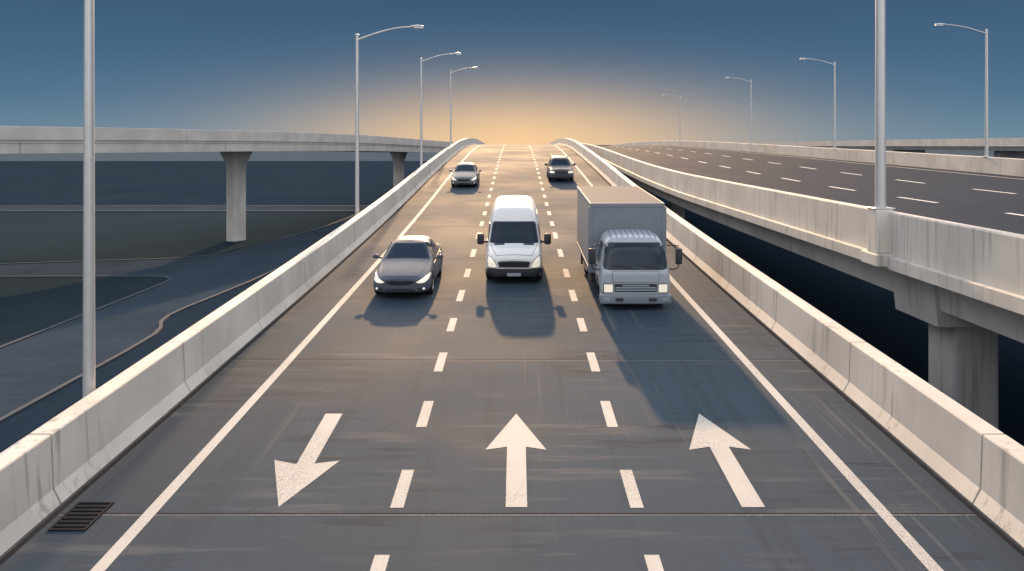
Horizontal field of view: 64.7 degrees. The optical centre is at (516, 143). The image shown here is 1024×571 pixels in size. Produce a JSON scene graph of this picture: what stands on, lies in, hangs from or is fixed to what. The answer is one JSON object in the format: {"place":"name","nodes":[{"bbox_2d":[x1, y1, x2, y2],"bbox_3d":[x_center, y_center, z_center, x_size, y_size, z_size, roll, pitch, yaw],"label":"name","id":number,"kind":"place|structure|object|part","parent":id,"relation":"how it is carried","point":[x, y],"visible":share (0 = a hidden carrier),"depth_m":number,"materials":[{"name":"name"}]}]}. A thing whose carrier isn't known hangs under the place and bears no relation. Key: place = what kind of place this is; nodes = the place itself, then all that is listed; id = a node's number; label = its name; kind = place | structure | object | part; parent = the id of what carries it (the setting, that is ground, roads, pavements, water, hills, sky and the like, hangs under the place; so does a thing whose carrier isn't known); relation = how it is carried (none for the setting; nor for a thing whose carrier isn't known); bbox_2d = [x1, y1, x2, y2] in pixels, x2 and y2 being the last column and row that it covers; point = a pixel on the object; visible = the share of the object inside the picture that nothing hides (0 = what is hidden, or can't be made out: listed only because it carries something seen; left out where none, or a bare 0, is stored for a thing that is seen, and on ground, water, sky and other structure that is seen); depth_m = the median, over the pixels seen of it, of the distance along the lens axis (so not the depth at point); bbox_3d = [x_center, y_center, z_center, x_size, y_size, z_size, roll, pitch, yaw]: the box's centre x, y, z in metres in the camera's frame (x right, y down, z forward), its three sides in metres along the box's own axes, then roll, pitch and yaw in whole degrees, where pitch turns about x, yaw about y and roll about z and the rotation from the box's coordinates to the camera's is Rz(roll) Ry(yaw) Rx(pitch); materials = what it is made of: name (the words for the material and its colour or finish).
{"place":"outdoors","nodes":[
{"label":"outdoors","id":0,"kind":"place"},
{"bbox_2d":[0,277,164,345],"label":"grass island","id":1,"kind":"structure","parent":0,"point":[28,306],"depth_m":57.98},
{"bbox_2d":[0,216,353,417],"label":"frontage road","id":2,"kind":"structure","parent":0,"point":[35,366],"depth_m":55.11,"materials":[{"name":"grey asphalt"}]},
{"bbox_2d":[0,275,172,348],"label":"kerb","id":3,"kind":"structure","parent":2,"relation":"on","point":[68,320],"depth_m":58.76,"materials":[{"name":"concrete"}]},
{"bbox_2d":[0,213,354,260],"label":"field","id":4,"kind":"structure","parent":0,"point":[41,236],"depth_m":100.00,"materials":[{"name":"grey plant"}]},
{"bbox_2d":[0,206,367,209],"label":"cross road","id":5,"kind":"structure","parent":0,"point":[179,207],"depth_m":140.74,"materials":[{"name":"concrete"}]},
{"bbox_2d":[0,145,993,160],"bbox_3d":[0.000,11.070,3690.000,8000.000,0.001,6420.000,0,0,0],"label":"overpass","id":6,"kind":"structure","parent":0,"point":[273,156],"depth_m":704.22,"materials":[{"name":"grey concrete"}]},
{"bbox_2d":[0,145,1023,570],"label":"road","id":7,"kind":"structure","parent":0,"point":[464,415],"depth_m":14.32,"materials":[{"name":"grey asphalt"}]},
{"bbox_2d":[47,502,113,530],"bbox_3d":[-6.370,5.450,11.847,0.540,0.022,0.819,0,2,0],"label":"drain grate","id":8,"kind":"object","parent":7,"relation":"on","point":[81,516],"visible":1,"depth_m":11.81,"materials":[{"name":"metal"}]},
{"bbox_2d":[372,236,443,293],"bbox_3d":[-3.640,4.012,27.647,2.379,1.535,4.946,0,3,0],"label":"sedan car","id":9,"kind":"object","parent":7,"relation":"on","point":[410,264],"visible":1,"depth_m":26.23,"materials":[{"name":"grey paint"}]},
{"bbox_3d":[-2.920,3.551,27.500,0.251,0.387,0.968,0,3,0],"label":"side window","id":10,"kind":"part","parent":9,"relation":"part of","materials":[{"name":"grey glass"}]},
{"bbox_3d":[-2.925,3.490,28.590,0.254,0.370,1.051,0,3,0],"label":"side window","id":11,"kind":"part","parent":9,"relation":"part of","materials":[{"name":"grey glass"}]},
{"bbox_3d":[-2.731,4.153,27.382,0.095,0.603,1.281,0,3,0],"label":"door","id":12,"kind":"part","parent":9,"relation":"part of","materials":[{"name":"grey paint"}]},
{"bbox_3d":[-2.740,4.090,28.563,0.112,0.623,1.071,0,3,0],"label":"door","id":13,"kind":"part","parent":9,"relation":"part of","materials":[{"name":"grey paint"}]},
{"bbox_2d":[449,163,481,185],"bbox_3d":[-3.760,2.196,59.532,2.379,1.535,4.946,0,4,0],"label":"sedan car","id":14,"kind":"object","parent":7,"relation":"on","point":[466,174],"visible":1,"depth_m":57.97,"materials":[{"name":"silver paint"}]},
{"bbox_2d":[477,195,550,278],"bbox_3d":[-0.100,3.434,30.272,2.624,2.450,5.814,0,3,0],"label":"delivery van","id":15,"kind":"object","parent":7,"relation":"on","point":[513,241],"visible":1,"depth_m":28.57,"materials":[{"name":"white paint"}]},
{"bbox_3d":[-1.001,3.150,29.282,0.166,0.535,1.139,0,3,0],"label":"side window","id":16,"kind":"part","parent":15,"relation":"part of","materials":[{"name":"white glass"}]},
{"bbox_3d":[0.801,3.150,29.282,0.166,0.535,1.139,0,3,0],"label":"side window","id":17,"kind":"part","parent":15,"relation":"part of","materials":[{"name":"grey glass"}]},
{"bbox_2d":[545,155,575,180],"bbox_3d":[3.330,1.846,62.873,2.416,1.802,4.701,0,4,0],"label":"suv car","id":18,"kind":"object","parent":7,"relation":"on","point":[559,166],"visible":1,"depth_m":61.31,"materials":[{"name":"grey paint"}]},
{"bbox_2d":[577,186,681,303],"bbox_3d":[3.520,3.294,27.665,2.778,2.971,7.718,0,3,0],"label":"box truck","id":19,"kind":"object","parent":7,"relation":"on","point":[621,237],"visible":1,"depth_m":24.61,"materials":[{"name":"grey paint"}]},
{"bbox_3d":[2.512,4.035,24.796,0.140,0.803,1.089,0,3,0],"label":"door","id":20,"kind":"part","parent":19,"relation":"part of","materials":[{"name":"grey paint"}]},
{"bbox_3d":[2.576,3.290,24.774,0.169,0.592,0.887,0,3,0],"label":"side window","id":21,"kind":"part","parent":19,"relation":"part of","materials":[{"name":"grey glass"}]},
{"bbox_2d":[0,161,1023,452],"bbox_3d":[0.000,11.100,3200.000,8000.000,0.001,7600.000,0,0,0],"label":"ground","id":22,"kind":"structure","parent":0,"point":[870,313],"depth_m":100.07,"materials":[{"name":"black plant"}]},
{"bbox_2d":[0,266,280,422],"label":"kerb","id":23,"kind":"structure","parent":22,"relation":"on","point":[63,385],"depth_m":42.22,"materials":[{"name":"concrete"}]},
{"bbox_2d":[0,215,354,263],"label":"kerb","id":24,"kind":"structure","parent":22,"relation":"on","point":[183,257],"depth_m":78.82,"materials":[{"name":"concrete"}]},
{"bbox_2d":[0,210,362,210],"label":"kerb","id":25,"kind":"structure","parent":22,"relation":"on","point":[179,210],"depth_m":133.36,"materials":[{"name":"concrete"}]},
{"bbox_2d":[0,205,369,205],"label":"kerb","id":26,"kind":"structure","parent":22,"relation":"on","point":[183,205],"depth_m":144.16,"materials":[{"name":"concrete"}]},
{"bbox_2d":[0,126,454,241],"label":"curved viaduct","id":27,"kind":"object","parent":22,"relation":"on","point":[235,148],"visible":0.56,"depth_m":86.05,"materials":[{"name":"concrete"}]},
{"bbox_2d":[580,141,1023,428],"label":"elevated viaduct","id":28,"kind":"object","parent":22,"relation":"on","point":[958,288],"visible":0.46,"depth_m":21.99,"materials":[{"name":"concrete"}]},
{"bbox_2d":[662,94,680,140],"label":"street lamp","id":29,"kind":"object","parent":28,"relation":"on","point":[680,116],"visible":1,"depth_m":153.75,"materials":[{"name":"metal"}]},
{"bbox_2d":[725,77,752,143],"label":"street lamp","id":30,"kind":"object","parent":28,"relation":"on","point":[750,110],"visible":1,"depth_m":107.09,"materials":[{"name":"metal"}]},
{"bbox_2d":[598,146,1023,234],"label":"elevated road","id":31,"kind":"structure","parent":28,"relation":"on","point":[991,201],"depth_m":50.14,"materials":[{"name":"grey asphalt"}]},
{"bbox_2d":[800,58,835,147],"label":"street lamp","id":32,"kind":"object","parent":28,"relation":"on","point":[834,64],"visible":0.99,"depth_m":78.87,"materials":[{"name":"metal"}]},
{"bbox_2d":[861,0,895,266],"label":"street lamp","id":33,"kind":"object","parent":28,"relation":"on","point":[876,253],"visible":0.94,"depth_m":21.88,"materials":[{"name":"metal"}]},
{"bbox_2d":[935,23,991,156],"bbox_3d":[29.440,-3.553,53.420,3.620,8.835,0.440,0,0,0],"label":"street lamp","id":34,"kind":"object","parent":28,"relation":"on","point":[986,97],"visible":1,"depth_m":53.35,"materials":[{"name":"metal"}]},
{"bbox_2d":[742,138,1023,158],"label":"distant viaduct","id":35,"kind":"object","parent":22,"relation":"on","point":[1007,147],"visible":0.35,"depth_m":146.30,"materials":[{"name":"concrete"}]},
{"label":"road bridge","id":36,"kind":"object","parent":22,"relation":"on","visible":0},
{"bbox_2d":[83,0,95,397],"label":"street lamp","id":37,"kind":"object","parent":36,"relation":"on","point":[89,386],"visible":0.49,"depth_m":14.23,"materials":[{"name":"metal"}]},
{"bbox_2d":[0,138,485,555],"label":"concrete barrier","id":38,"kind":"object","parent":36,"relation":"on","point":[49,467],"visible":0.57,"depth_m":15.58,"materials":[{"name":"grey concrete"}]},
{"bbox_2d":[355,25,423,215],"bbox_3d":[-6.095,-0.382,38.300,3.360,10.505,0.700,0,0,0],"label":"street lamp","id":39,"kind":"object","parent":36,"relation":"on","point":[357,123],"visible":0.8,"depth_m":38.23,"materials":[{"name":"metal"}]},
{"bbox_2d":[420,53,460,166],"bbox_3d":[-6.095,-1.971,64.000,3.360,10.505,0.700,0,0,0],"label":"street lamp","id":40,"kind":"object","parent":36,"relation":"on","point":[421,146],"visible":0.84,"depth_m":63.93,"materials":[{"name":"metal"}]},
{"bbox_2d":[450,67,477,144],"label":"street lamp","id":41,"kind":"object","parent":36,"relation":"on","point":[451,106],"visible":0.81,"depth_m":92.43,"materials":[{"name":"metal"}]},
{"bbox_2d":[548,138,1023,546],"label":"concrete barrier","id":42,"kind":"object","parent":36,"relation":"on","point":[975,460],"visible":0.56,"depth_m":15.54,"materials":[{"name":"grey concrete"}]},
{"bbox_2d":[0,0,1023,144],"label":"sky","id":43,"kind":"structure","parent":0,"point":[593,72],"materials":[{"name":"blue"}]}
]}

